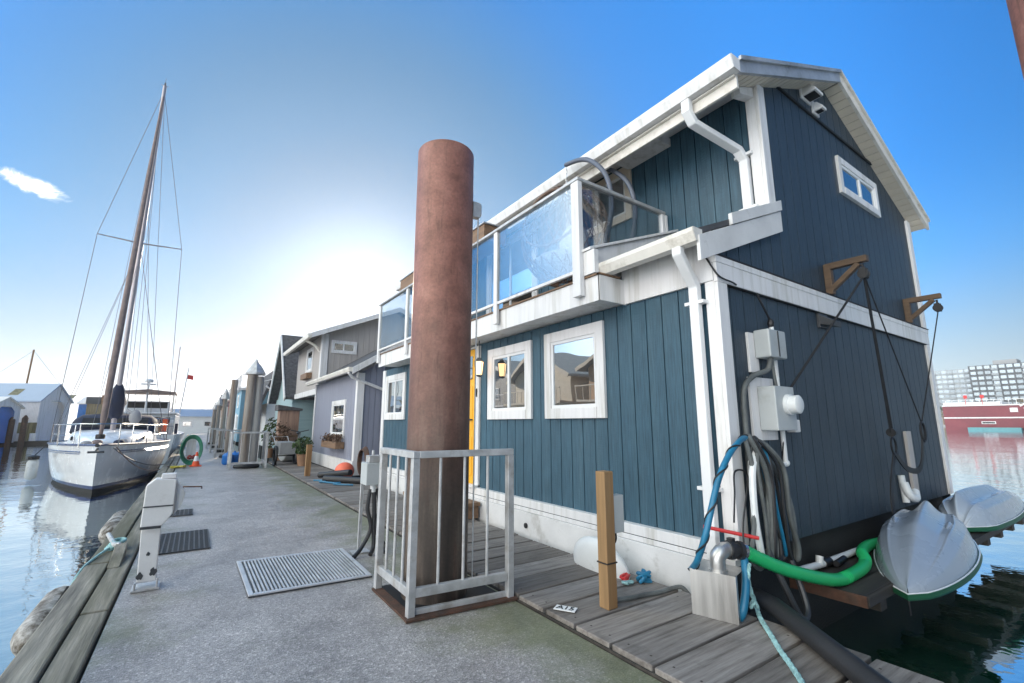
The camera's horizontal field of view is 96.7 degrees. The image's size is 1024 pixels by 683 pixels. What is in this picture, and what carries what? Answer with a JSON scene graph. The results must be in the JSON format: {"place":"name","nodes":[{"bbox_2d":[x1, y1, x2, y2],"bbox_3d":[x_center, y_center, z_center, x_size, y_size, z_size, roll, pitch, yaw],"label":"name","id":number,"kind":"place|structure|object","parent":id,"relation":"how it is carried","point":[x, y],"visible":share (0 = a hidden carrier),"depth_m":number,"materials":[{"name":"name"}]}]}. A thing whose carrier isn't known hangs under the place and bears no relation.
{"place":"outdoors","nodes":[
{"label":"outdoors","id":0,"kind":"place"},
{"bbox_2d":[170,509,192,516],"bbox_3d":[-4.850,2.501,6.644,0.324,0.014,0.516,7,-12,-34],"label":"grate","id":1,"kind":"object","parent":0,"point":[183,512],"visible":0.67,"depth_m":6.63,"materials":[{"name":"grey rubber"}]},
{"bbox_2d":[170,409,216,435],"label":"end shed","id":2,"kind":"structure","parent":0,"point":[195,421],"depth_m":63.58,"materials":[{"name":"grey metal"}]},
{"bbox_2d":[181,421,192,426],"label":"window","id":3,"kind":"structure","parent":2,"relation":"in","point":[184,423],"depth_m":62.79,"materials":[{"name":"white paint"}]},
{"bbox_2d":[203,421,211,426],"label":"window","id":4,"kind":"structure","parent":2,"relation":"in","point":[206,423],"depth_m":64.11,"materials":[{"name":"white paint"}]},
{"bbox_2d":[335,462,353,476],"bbox_3d":[-3.916,3.026,10.644,0.440,0.396,0.440,7,-12,-34],"label":"buoy","id":5,"kind":"object","parent":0,"point":[344,466],"visible":0.49,"depth_m":10.54,"materials":[{"name":"orange plastic"}]},
{"bbox_2d":[0,423,1023,682],"bbox_3d":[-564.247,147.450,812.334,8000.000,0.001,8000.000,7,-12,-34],"label":"water","id":6,"kind":"structure","parent":0,"point":[972,631],"depth_m":5.50,"materials":[{"name":"liquid"}]},
{"bbox_2d":[4,417,15,444],"bbox_3d":[-41.436,7.393,37.584,0.400,2.310,0.400,7,-12,-34],"label":"mooring pile","id":7,"kind":"object","parent":6,"relation":"in","point":[10,431],"visible":0.96,"depth_m":37.47,"materials":[{"name":"wood"}]},
{"bbox_2d":[17,415,28,444],"bbox_3d":[-40.817,7.394,38.014,0.400,2.460,0.400,7,-12,-34],"label":"mooring pile","id":8,"kind":"object","parent":6,"relation":"in","point":[23,430],"visible":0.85,"depth_m":37.90,"materials":[{"name":"wood"}]},
{"bbox_2d":[0,440,61,444],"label":"pontoon","id":9,"kind":"object","parent":6,"relation":"on","point":[33,443],"depth_m":38.37,"materials":[{"name":"brown wood"}]},
{"bbox_2d":[0,396,25,442],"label":"boathouse","id":10,"kind":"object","parent":9,"relation":"on","point":[10,407],"visible":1,"depth_m":37.38,"materials":[{"name":"white paint"}]},
{"bbox_2d":[0,407,14,442],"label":"door","id":11,"kind":"structure","parent":10,"relation":"in","point":[6,413],"depth_m":37.20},
{"bbox_2d":[28,433,36,440],"bbox_3d":[-40.645,8.112,38.620,0.400,0.640,0.400,7,-12,-34],"label":"dock box","id":12,"kind":"object","parent":9,"relation":"on","point":[32,436],"visible":1,"depth_m":38.48,"materials":[{"name":"white paint"}]},
{"bbox_2d":[2,350,59,383],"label":"distant mast","id":13,"kind":"object","parent":6,"relation":"on","point":[30,365],"visible":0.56,"depth_m":49.37,"materials":[{"name":"wood"}]},
{"bbox_2d":[0,383,73,440],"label":"boathouse","id":14,"kind":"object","parent":6,"relation":"on","point":[39,401],"visible":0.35,"depth_m":41.06,"materials":[{"name":"white paint"}]},
{"bbox_2d":[40,401,63,440],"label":"door","id":15,"kind":"structure","parent":14,"relation":"in","point":[51,408],"depth_m":41.66,"materials":[{"name":"white paint"}]},
{"bbox_2d":[69,395,86,417],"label":"boathouse","id":16,"kind":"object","parent":6,"relation":"on","point":[82,406],"visible":0.24,"depth_m":45.98,"materials":[{"name":"white paint"}]},
{"bbox_2d":[85,395,103,414],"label":"boat shed","id":17,"kind":"object","parent":6,"relation":"on","point":[92,404],"visible":0.38,"depth_m":45.85,"materials":[{"name":"brown wood"}]},
{"bbox_2d":[98,510,127,543],"bbox_3d":[-6.138,2.887,7.095,0.340,0.353,1.502,7,-12,-34],"label":"old fender","id":18,"kind":"object","parent":6,"relation":"on","point":[113,521],"visible":0.46,"depth_m":6.63,"materials":[{"name":"fabric"}]},
{"bbox_2d":[47,82,181,493],"bbox_3d":[-14.026,-2.664,17.020,3.311,15.350,11.494,7,-12,-34],"label":"sailboat","id":19,"kind":"object","parent":6,"relation":"on","point":[85,457],"visible":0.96,"depth_m":14.32,"materials":[{"name":"white paint"}]},
{"bbox_2d":[24,442,48,479],"bbox_3d":[-14.645,3.673,13.990,0.280,1.106,0.387,-4,-11,23],"label":"boat fender","id":20,"kind":"object","parent":19,"relation":"hanging from","point":[31,468],"visible":1,"depth_m":13.83,"materials":[{"name":"white plastic"}]},
{"bbox_2d":[113,448,169,465],"bbox_3d":[-10.827,3.383,13.387,0.032,0.640,2.529,1,-10,-7],"label":"bow line","id":21,"kind":"object","parent":19,"relation":"attached to","point":[137,461],"visible":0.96,"depth_m":13.09,"materials":[{"name":"fabric"}]},
{"bbox_2d":[116,447,168,470],"bbox_3d":[-10.432,3.316,12.877,0.032,0.720,1.384,-4,-11,23],"label":"bow line","id":22,"kind":"object","parent":19,"relation":"attached to","point":[134,464],"visible":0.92,"depth_m":12.64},
{"bbox_2d":[124,367,192,460],"bbox_3d":[-20.913,4.322,26.666,3.350,4.902,11.800,7,-12,-34],"label":"motor yacht","id":23,"kind":"object","parent":6,"relation":"on","point":[174,435],"visible":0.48,"depth_m":22.84,"materials":[{"name":"white paint"}]},
{"bbox_2d":[171,347,180,411],"bbox_3d":[-27.359,4.317,36.835,0.087,7.900,0.100,7,-12,-34],"label":"mast","id":24,"kind":"object","parent":6,"relation":"on","point":[176,373],"visible":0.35,"depth_m":37.13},
{"bbox_2d":[208,402,216,443],"bbox_3d":[-18.724,5.841,28.406,0.476,4.125,0.476,7,-12,-34],"label":"timber pile","id":25,"kind":"object","parent":6,"relation":"in","point":[214,408],"visible":0.52,"depth_m":28.46,"materials":[{"name":"wood"}]},
{"bbox_2d":[211,397,222,447],"bbox_3d":[-15.861,5.069,24.380,0.448,4.225,0.448,7,-12,-34],"label":"timber pile","id":26,"kind":"object","parent":6,"relation":"in","point":[219,403],"visible":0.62,"depth_m":24.44,"materials":[{"name":"wood"}]},
{"bbox_2d":[217,389,229,451],"bbox_3d":[-13.264,4.346,20.775,0.476,4.375,0.476,7,-12,-34],"label":"timber pile","id":27,"kind":"object","parent":6,"relation":"in","point":[225,397],"visible":0.59,"depth_m":20.80,"materials":[{"name":"wood"}]},
{"bbox_2d":[221,392,228,434],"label":"piling","id":28,"kind":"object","parent":6,"relation":"on","point":[226,415],"depth_m":42.51,"materials":[{"name":"wood"}]},
{"bbox_2d":[219,380,237,457],"bbox_3d":[-11.037,3.734,17.755,0.560,4.515,0.560,7,-12,-34],"label":"timber pile","id":29,"kind":"object","parent":6,"relation":"in","point":[232,407],"visible":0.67,"depth_m":17.78,"materials":[{"name":"brown wood"}]},
{"bbox_2d":[233,359,265,468],"bbox_3d":[-7.877,2.880,13.642,0.700,4.745,0.700,7,-12,-34],"label":"timber pile","id":30,"kind":"object","parent":6,"relation":"in","point":[255,373],"visible":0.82,"depth_m":13.62,"materials":[{"name":"wood"}]},
{"bbox_2d":[233,374,269,445],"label":"flat roof house","id":31,"kind":"structure","parent":6,"relation":"on","point":[240,402],"depth_m":32.35,"materials":[{"name":"concrete"}]},
{"bbox_2d":[258,370,275,455],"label":"gambrel house","id":32,"kind":"structure","parent":6,"relation":"on","point":[269,409],"depth_m":25.62,"materials":[{"name":"wood"}]},
{"bbox_2d":[267,335,314,460],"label":"gabled house","id":33,"kind":"structure","parent":6,"relation":"on","point":[282,391],"depth_m":20.98,"materials":[{"name":"wood"}]},
{"bbox_2d":[283,307,411,476],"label":"lavender house","id":34,"kind":"structure","parent":6,"relation":"on","point":[340,375],"depth_m":14.55,"materials":[{"name":"wood"}]},
{"bbox_2d":[305,346,313,372],"bbox_3d":[-7.816,0.736,17.575,0.044,0.953,1.200,7,-12,-34],"label":"window","id":35,"kind":"structure","parent":34,"relation":"in","point":[310,353],"depth_m":17.56,"materials":[{"name":"white paint"}]},
{"bbox_2d":[330,399,346,437],"bbox_3d":[-4.980,2.208,13.005,0.044,1.043,1.500,7,-12,-34],"label":"window","id":36,"kind":"structure","parent":34,"relation":"in","point":[338,411],"depth_m":12.97,"materials":[{"name":"white paint"}]},
{"bbox_2d":[331,340,356,354],"bbox_3d":[-6.011,0.214,16.315,0.880,0.463,0.044,7,-12,-34],"label":"window","id":37,"kind":"structure","parent":34,"relation":"in","point":[342,347],"depth_m":16.30,"materials":[{"name":"white paint"}]},
{"bbox_2d":[80,433,661,682],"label":"walkway","id":38,"kind":"structure","parent":6,"relation":"on","point":[198,616],"depth_m":2.97,"materials":[{"name":"concrete"}]},
{"bbox_2d":[0,435,189,682],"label":"kerb timbers","id":39,"kind":"object","parent":38,"relation":"on","point":[59,646],"visible":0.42,"depth_m":3.02,"materials":[{"name":"grey wood"}]},
{"bbox_2d":[54,586,68,605],"bbox_3d":[-3.496,2.139,3.165,0.040,0.507,0.987,2,-10,-11],"label":"fender rope","id":40,"kind":"object","parent":39,"relation":"attached to","point":[66,588],"visible":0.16,"depth_m":3.64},
{"bbox_2d":[10,586,65,655],"bbox_3d":[-3.940,2.368,3.885,0.300,0.320,1.153,7,-12,-34],"label":"old fender","id":41,"kind":"object","parent":40,"relation":"hanging from","point":[29,625],"visible":0.41,"depth_m":3.57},
{"bbox_2d":[71,532,126,583],"bbox_3d":[-3.869,2.188,4.242,0.247,0.507,1.538,6,-12,-29],"label":"mooring cleat","id":42,"kind":"object","parent":39,"relation":"attached to","point":[110,546],"visible":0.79,"depth_m":4.58,"materials":[{"name":"metal"}]},
{"bbox_2d":[107,542,127,567],"bbox_3d":[-3.708,2.005,4.279,0.090,0.114,0.476,7,-12,-34],"label":"wood chock","id":43,"kind":"object","parent":39,"relation":"on","point":[118,555],"visible":1,"depth_m":4.28,"materials":[{"name":"wood"}]},
{"bbox_2d":[130,472,184,593],"bbox_3d":[-2.888,1.540,3.742,0.274,0.881,0.190,7,-12,-34],"label":"bracket post","id":44,"kind":"object","parent":38,"relation":"on","point":[160,500],"visible":1,"depth_m":3.67,"materials":[{"name":"metal"}]},
{"bbox_2d":[170,465,185,468],"bbox_3d":[-9.724,3.648,13.264,0.391,0.080,0.431,7,-12,-34],"label":"yellow rope","id":45,"kind":"object","parent":38,"relation":"on","point":[180,466],"visible":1,"depth_m":13.15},
{"bbox_2d":[158,529,210,554],"bbox_3d":[-3.668,2.216,5.055,0.514,0.014,1.016,7,-12,-34],"label":"rubber mat","id":46,"kind":"object","parent":38,"relation":"on","point":[183,541],"visible":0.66,"depth_m":5.01,"materials":[{"name":"black rubber"}]},
{"bbox_2d":[180,435,202,464],"bbox_3d":[-10.129,3.418,14.390,0.599,0.942,0.467,7,-12,-34],"label":"hose pedestal","id":47,"kind":"object","parent":38,"relation":"on","point":[189,456],"visible":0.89,"depth_m":14.33,"materials":[{"name":"white paint"}]},
{"bbox_2d":[190,452,201,466],"bbox_3d":[-9.662,3.598,13.934,0.300,0.426,0.300,7,-12,-34],"label":"traffic cone","id":48,"kind":"object","parent":38,"relation":"on","point":[195,463],"visible":1,"depth_m":13.87,"materials":[{"name":"orange plastic"}]},
{"bbox_2d":[206,428,225,447],"bbox_3d":[-15.861,5.152,24.365,0.772,1.045,0.772,7,-12,-34],"label":"guard rail","id":49,"kind":"object","parent":38,"relation":"on","point":[208,436],"visible":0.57,"depth_m":23.98,"materials":[{"name":"metal"}]},
{"bbox_2d":[209,429,225,452],"bbox_3d":[-13.264,4.503,20.747,0.792,1.045,0.792,7,-12,-34],"label":"guard rail","id":50,"kind":"object","parent":38,"relation":"on","point":[210,448],"visible":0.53,"depth_m":20.32,"materials":[{"name":"metal"}]},
{"bbox_2d":[221,451,233,464],"bbox_3d":[-9.090,3.723,14.556,0.320,0.400,0.312,7,-12,-34],"label":"water jug","id":51,"kind":"object","parent":38,"relation":"on","point":[224,459],"visible":0.46,"depth_m":14.42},
{"bbox_2d":[213,429,241,457],"bbox_3d":[-11.037,3.959,17.714,0.852,1.045,0.852,7,-12,-34],"label":"guard rail","id":52,"kind":"object","parent":38,"relation":"on","point":[216,442],"visible":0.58,"depth_m":17.37,"materials":[{"name":"metal"}]},
{"bbox_2d":[232,451,238,462],"bbox_3d":[-9.066,3.779,14.870,0.320,0.400,0.312,7,-12,-34],"label":"water jug","id":53,"kind":"object","parent":38,"relation":"on","point":[236,456],"visible":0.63,"depth_m":14.78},
{"bbox_2d":[227,431,269,469],"bbox_3d":[-7.877,3.218,13.581,0.952,1.045,0.952,7,-12,-34],"label":"guard rail","id":54,"kind":"object","parent":38,"relation":"on","point":[264,445],"visible":1,"depth_m":13.35,"materials":[{"name":"metal"}]},
{"bbox_2d":[261,417,276,457],"bbox_3d":[-9.020,3.561,16.972,0.618,1.500,0.644,7,-12,-34],"label":"potted plant","id":55,"kind":"object","parent":38,"relation":"on","point":[270,452],"visible":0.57,"depth_m":16.88,"materials":[{"name":"green plant"}]},
{"bbox_2d":[236,548,371,597],"bbox_3d":[-1.888,2.038,4.088,0.945,0.022,1.101,7,-12,-34],"label":"tread mat","id":56,"kind":"object","parent":38,"relation":"on","point":[273,575],"visible":1,"depth_m":3.99,"materials":[{"name":"grey metal"}]},
{"bbox_2d":[349,450,385,558],"bbox_3d":[-1.473,1.644,4.696,0.360,1.019,0.307,7,-12,-34],"label":"power pedestal","id":57,"kind":"object","parent":38,"relation":"on","point":[370,470],"visible":0.8,"depth_m":4.64,"materials":[{"name":"metal"}]},
{"bbox_2d":[382,575,495,614],"bbox_3d":[-0.577,1.953,3.568,0.720,0.006,0.700,7,-12,-34],"label":"pile well","id":58,"kind":"object","parent":38,"relation":"on","point":[392,591],"visible":0.07,"depth_m":3.52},
{"bbox_2d":[372,447,517,623],"bbox_3d":[-0.535,1.402,3.586,0.846,1.097,0.831,7,-12,-34],"label":"guard rail","id":59,"kind":"object","parent":38,"relation":"on","point":[410,591],"visible":1,"depth_m":3.34,"materials":[{"name":"metal"}]},
{"bbox_2d":[401,139,481,604],"bbox_3d":[-0.603,1.205,3.660,0.503,5.920,0.503,-7,-12,35],"label":"steel pile","id":60,"kind":"object","parent":6,"relation":"in","point":[448,209],"visible":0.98,"depth_m":3.66,"materials":[{"name":"brown metal"}]},
{"bbox_2d":[376,53,953,629],"bbox_3d":[1.529,0.430,8.319,6.290,6.590,8.680,7,-12,-34],"label":"houseboat","id":61,"kind":"object","parent":6,"relation":"on","point":[780,211],"visible":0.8,"depth_m":4.82,"materials":[{"name":"wood"}]},
{"bbox_2d":[357,446,368,475],"bbox_3d":[-3.393,2.755,10.379,0.104,0.714,0.634,7,-12,-34],"label":"hose reel","id":62,"kind":"object","parent":61,"relation":"hanging from","point":[365,450],"visible":0.62,"depth_m":10.52,"materials":[{"name":"metal"}]},
{"bbox_2d":[384,372,406,419],"bbox_3d":[-2.456,1.158,9.531,0.044,0.943,1.160,7,-12,-34],"label":"window","id":63,"kind":"structure","parent":61,"relation":"in","point":[395,385],"depth_m":9.49,"materials":[{"name":"white paint"}]},
{"bbox_2d":[469,349,474,483],"bbox_3d":[-0.811,1.141,7.047,0.080,1.960,0.900,7,-12,-34],"label":"door","id":64,"kind":"structure","parent":61,"relation":"in","point":[472,369],"depth_m":6.76,"materials":[{"name":"yellow paint"}]},
{"bbox_2d":[471,265,472,317],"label":"window","id":65,"kind":"structure","parent":61,"relation":"in","point":[472,265],"depth_m":9.37,"materials":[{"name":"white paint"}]},
{"bbox_2d":[487,340,532,418],"bbox_3d":[-0.047,0.536,6.061,0.044,0.983,1.030,7,-12,-34],"label":"window","id":66,"kind":"structure","parent":61,"relation":"in","point":[510,367],"depth_m":6.01,"materials":[{"name":"white paint"}]},
{"bbox_2d":[486,220,537,313],"bbox_3d":[-0.034,-0.989,8.152,0.044,1.903,1.600,7,-12,-34],"label":"patio door","id":67,"kind":"structure","parent":61,"relation":"in","point":[515,277],"depth_m":8.13,"materials":[{"name":"white paint"}]},
{"bbox_2d":[544,320,607,418],"bbox_3d":[0.670,0.342,5.031,0.044,1.003,0.970,7,-12,-34],"label":"window","id":68,"kind":"structure","parent":61,"relation":"in","point":[574,358],"depth_m":4.99,"materials":[{"name":"white paint"}]},
{"bbox_2d":[521,157,637,287],"bbox_3d":[0.797,-1.342,5.638,1.122,1.781,1.593,15,-18,-55],"label":"hanging chair","id":69,"kind":"object","parent":61,"relation":"on","point":[557,262],"visible":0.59,"depth_m":5.51,"materials":[{"name":"wicker"}]},
{"bbox_2d":[565,167,632,237],"bbox_3d":[1.202,-1.888,6.476,0.044,0.763,1.280,7,-12,-34],"label":"window","id":70,"kind":"structure","parent":61,"relation":"in","point":[623,211],"depth_m":6.25,"materials":[{"name":"glass"}]},
{"bbox_2d":[687,434,747,570],"bbox_3d":[1.530,1.148,3.286,0.805,0.936,0.289,7,-12,-34],"label":"blue hose","id":71,"kind":"object","parent":61,"relation":"attached to","point":[717,480],"visible":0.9,"depth_m":3.04,"materials":[{"name":"plastic"}]},
{"bbox_2d":[733,434,810,620],"bbox_3d":[1.909,1.350,3.371,0.877,1.314,0.286,7,-12,-34],"label":"cable bundle","id":72,"kind":"object","parent":61,"relation":"hanging from","point":[764,468],"visible":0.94,"depth_m":3.40,"materials":[{"name":"black rubber"}]},
{"bbox_2d":[781,277,923,512],"bbox_3d":[3.546,0.534,4.580,2.813,2.450,0.278,6,-12,-31],"label":"hoist tackle","id":73,"kind":"object","parent":61,"relation":"hanging from","point":[891,432],"visible":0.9,"depth_m":4.83,"materials":[{"name":"black"}]},
{"bbox_2d":[835,155,880,217],"bbox_3d":[4.580,-2.021,6.005,1.270,0.503,0.044,7,-12,-34],"label":"window","id":74,"kind":"structure","parent":61,"relation":"in","point":[853,185],"depth_m":5.96,"materials":[{"name":"white paint"}]},
{"bbox_2d":[866,279,938,442],"bbox_3d":[4.654,0.300,5.280,2.500,1.716,0.089,7,-12,-34],"label":"hoist tackle","id":75,"kind":"object","parent":61,"relation":"hanging from","point":[921,425],"visible":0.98,"depth_m":5.21,"materials":[{"name":"black"}]},
{"bbox_2d":[789,517,1023,611],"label":"platform","id":76,"kind":"structure","parent":61,"relation":"attached to","point":[872,588],"depth_m":3.55,"materials":[{"name":"brown wood"}]},
{"bbox_2d":[748,537,877,586],"bbox_3d":[2.733,1.733,3.801,2.732,0.418,0.288,7,-13,-36],"label":"green hose","id":77,"kind":"object","parent":76,"relation":"on","point":[860,568],"visible":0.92,"depth_m":3.38,"materials":[{"name":"plastic"}]},
{"bbox_2d":[798,547,856,569],"bbox_3d":[3.280,1.971,4.313,2.201,0.113,0.134,7,-12,-34],"label":"drain pipe","id":78,"kind":"object","parent":76,"relation":"on","point":[836,560],"visible":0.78,"depth_m":3.95,"materials":[{"name":"white plastic"}]},
{"bbox_2d":[873,500,982,615],"bbox_3d":[3.781,1.888,4.209,2.273,0.600,0.766,10,-14,-43],"label":"dinghy","id":79,"kind":"object","parent":76,"relation":"on","point":[925,550],"visible":0.98,"depth_m":3.87,"materials":[{"name":"white plastic"}]},
{"bbox_2d":[938,484,1023,531],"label":"dinghy","id":80,"kind":"object","parent":76,"relation":"on","point":[984,508],"visible":0.94,"depth_m":5.49,"materials":[{"name":"white plastic"}]},
{"bbox_2d":[942,395,1023,430],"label":"barge","id":81,"kind":"object","parent":6,"relation":"on","point":[993,415],"visible":0.99,"depth_m":111.95,"materials":[{"name":"red paint"}]},
{"bbox_2d":[981,421,995,423],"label":"window","id":82,"kind":"structure","parent":81,"relation":"in","point":[983,422],"depth_m":111.23,"materials":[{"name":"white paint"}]},
{"bbox_2d":[1006,0,1023,78],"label":"steel pile","id":83,"kind":"object","parent":6,"relation":"in","point":[1016,10],"depth_m":2.63,"materials":[{"name":"metal"}]},
{"bbox_2d":[0,0,1023,422],"label":"sky","id":84,"kind":"structure","parent":0,"point":[298,129],"materials":[{"name":"blue"}]},
{"bbox_2d":[934,369,973,423],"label":"apartment block","id":85,"kind":"structure","parent":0,"point":[953,384],"depth_m":292.74,"materials":[{"name":"white concrete"}]},
{"bbox_2d":[968,359,1023,403],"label":"apartment block","id":86,"kind":"structure","parent":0,"point":[1002,380],"depth_m":272.75,"materials":[{"name":"white concrete"}]},
{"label":"far shore","id":87,"kind":"structure","parent":0,"visible":0},
{"bbox_2d":[940,404,944,424],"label":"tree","id":88,"kind":"object","parent":87,"relation":"on","point":[942,415],"visible":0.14,"depth_m":250.70,"materials":[{"name":"grey plant"}]},
{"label":"deck joists","id":89,"kind":"structure","parent":0,"visible":0},
{"bbox_2d":[268,461,943,682],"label":"plank deck","id":90,"kind":"structure","parent":89,"relation":"on","point":[670,636],"depth_m":2.91,"materials":[{"name":"wood"}]},
{"bbox_2d":[270,421,291,459],"bbox_3d":[-8.015,3.437,15.816,0.579,1.335,0.634,-4,-11,22],"label":"potted plant","id":91,"kind":"object","parent":90,"relation":"on","point":[286,429],"visible":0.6,"depth_m":15.85,"materials":[{"name":"green plant"}]},
{"bbox_2d":[272,436,296,465],"bbox_3d":[-7.325,3.509,14.598,0.649,0.884,1.705,7,-12,-34],"label":"handcart","id":92,"kind":"object","parent":90,"relation":"on","point":[282,448],"visible":0.81,"depth_m":14.00,"materials":[{"name":"grey metal"}]},
{"bbox_2d":[275,405,302,441],"bbox_3d":[-8.208,3.287,16.600,0.820,1.913,0.760,7,-12,-34],"label":"garden cabinet","id":93,"kind":"object","parent":90,"relation":"on","point":[289,415],"visible":0.57,"depth_m":16.43,"materials":[{"name":"brown wood"}]},
{"bbox_2d":[278,449,301,461],"bbox_3d":[-7.463,3.751,15.373,0.598,0.600,0.684,-6,-12,32],"label":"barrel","id":94,"kind":"object","parent":90,"relation":"on","point":[285,458],"visible":0.25,"depth_m":15.06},
{"bbox_2d":[291,430,308,442],"bbox_3d":[-6.898,3.403,14.792,0.518,1.066,1.719,3,-11,-19],"label":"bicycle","id":95,"kind":"object","parent":90,"relation":"on","point":[298,432],"visible":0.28,"depth_m":14.61,"materials":[{"name":"grey metal"}]},
{"bbox_2d":[292,436,313,465],"bbox_3d":[-6.311,3.293,13.737,0.649,0.885,0.621,7,-12,-34],"label":"potted plant","id":96,"kind":"object","parent":90,"relation":"on","point":[301,455],"visible":0.88,"depth_m":13.61,"materials":[{"name":"green plant"}]},
{"bbox_2d":[304,444,312,475],"bbox_3d":[-4.981,2.901,11.133,0.120,0.743,0.120,7,-12,-34],"label":"timber post","id":97,"kind":"object","parent":90,"relation":"on","point":[307,470],"visible":1,"depth_m":11.09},
{"bbox_2d":[313,480,352,485],"bbox_3d":[-3.847,2.988,9.647,1.378,0.047,0.210,-8,-13,36],"label":"mooring rope","id":98,"kind":"object","parent":90,"relation":"on","point":[333,483],"visible":1,"depth_m":9.54,"materials":[{"name":"fabric"}]},
{"bbox_2d":[317,469,352,477],"bbox_3d":[-4.042,3.013,10.374,1.020,0.239,0.130,-6,-12,29],"label":"drain pipe","id":99,"kind":"object","parent":90,"relation":"on","point":[348,472],"visible":0.95,"depth_m":10.27,"materials":[{"name":"black rubber"}]},
{"bbox_2d":[322,475,360,483],"bbox_3d":[-3.445,2.962,9.721,1.401,0.150,0.150,-4,-11,20],"label":"drain pipe","id":100,"kind":"object","parent":90,"relation":"on","point":[346,479],"visible":0.63,"depth_m":9.73,"materials":[{"name":"black rubber"}]},
{"bbox_2d":[269,463,670,682],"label":"deck edge strip","id":101,"kind":"object","parent":90,"relation":"attached to","point":[625,659],"visible":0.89,"depth_m":2.86,"materials":[{"name":"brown wood"}]},
{"bbox_2d":[553,604,577,612],"bbox_3d":[0.367,1.832,3.126,0.150,0.006,0.080,-4,-11,23],"label":"number plate","id":102,"kind":"object","parent":90,"relation":"on","point":[565,608],"visible":1,"depth_m":3.12,"materials":[{"name":"white"}]},
{"bbox_2d":[573,536,629,578],"bbox_3d":[0.770,1.877,4.013,0.207,0.304,0.659,7,-12,-34],"label":"buoy","id":103,"kind":"object","parent":90,"relation":"on","point":[585,553],"visible":0.58,"depth_m":3.98,"materials":[{"name":"white plastic"}]},
{"bbox_2d":[595,470,623,610],"bbox_3d":[0.720,1.406,3.288,0.223,0.918,0.113,7,-12,-34],"label":"timber post","id":104,"kind":"object","parent":90,"relation":"on","point":[610,516],"visible":1,"depth_m":3.23,"materials":[{"name":"brown wood"}]},
{"bbox_2d":[619,568,652,584],"bbox_3d":[0.987,1.896,3.666,0.270,0.095,0.142,3,-11,-18],"label":"rope scrap","id":105,"kind":"object","parent":90,"relation":"on","point":[644,576],"visible":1,"depth_m":3.65,"materials":[{"name":"blue plastic"}]},
{"bbox_2d":[617,585,690,601],"bbox_3d":[1.043,1.920,3.388,0.722,0.135,0.114,3,-11,-17],"label":"grey hose","id":106,"kind":"object","parent":90,"relation":"on","point":[650,593],"visible":0.84,"depth_m":3.37,"materials":[{"name":"rubber"}]},
{"bbox_2d":[690,525,758,624],"bbox_3d":[1.484,1.573,3.146,0.367,0.533,0.402,-8,-13,39],"label":"pump cover","id":107,"kind":"object","parent":90,"relation":"on","point":[714,587],"visible":0.98,"depth_m":3.03,"materials":[{"name":"metal"}]},
{"bbox_2d":[739,558,749,621],"bbox_3d":[1.540,1.637,3.023,0.223,0.420,0.100,8,-13,-39],"label":"blue hose","id":108,"kind":"object","parent":107,"relation":"attached to","point":[744,597],"visible":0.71,"depth_m":2.97,"materials":[{"name":"plastic"}]},
{"bbox_2d":[747,563,804,682],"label":"mooring rope","id":109,"kind":"object","parent":90,"relation":"on","point":[753,603],"visible":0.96,"depth_m":2.72,"materials":[{"name":"fabric"}]},
{"bbox_2d":[748,587,891,682],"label":"black pipe","id":110,"kind":"object","parent":90,"relation":"on","point":[847,663],"visible":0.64,"depth_m":2.47,"materials":[{"name":"rubber"}]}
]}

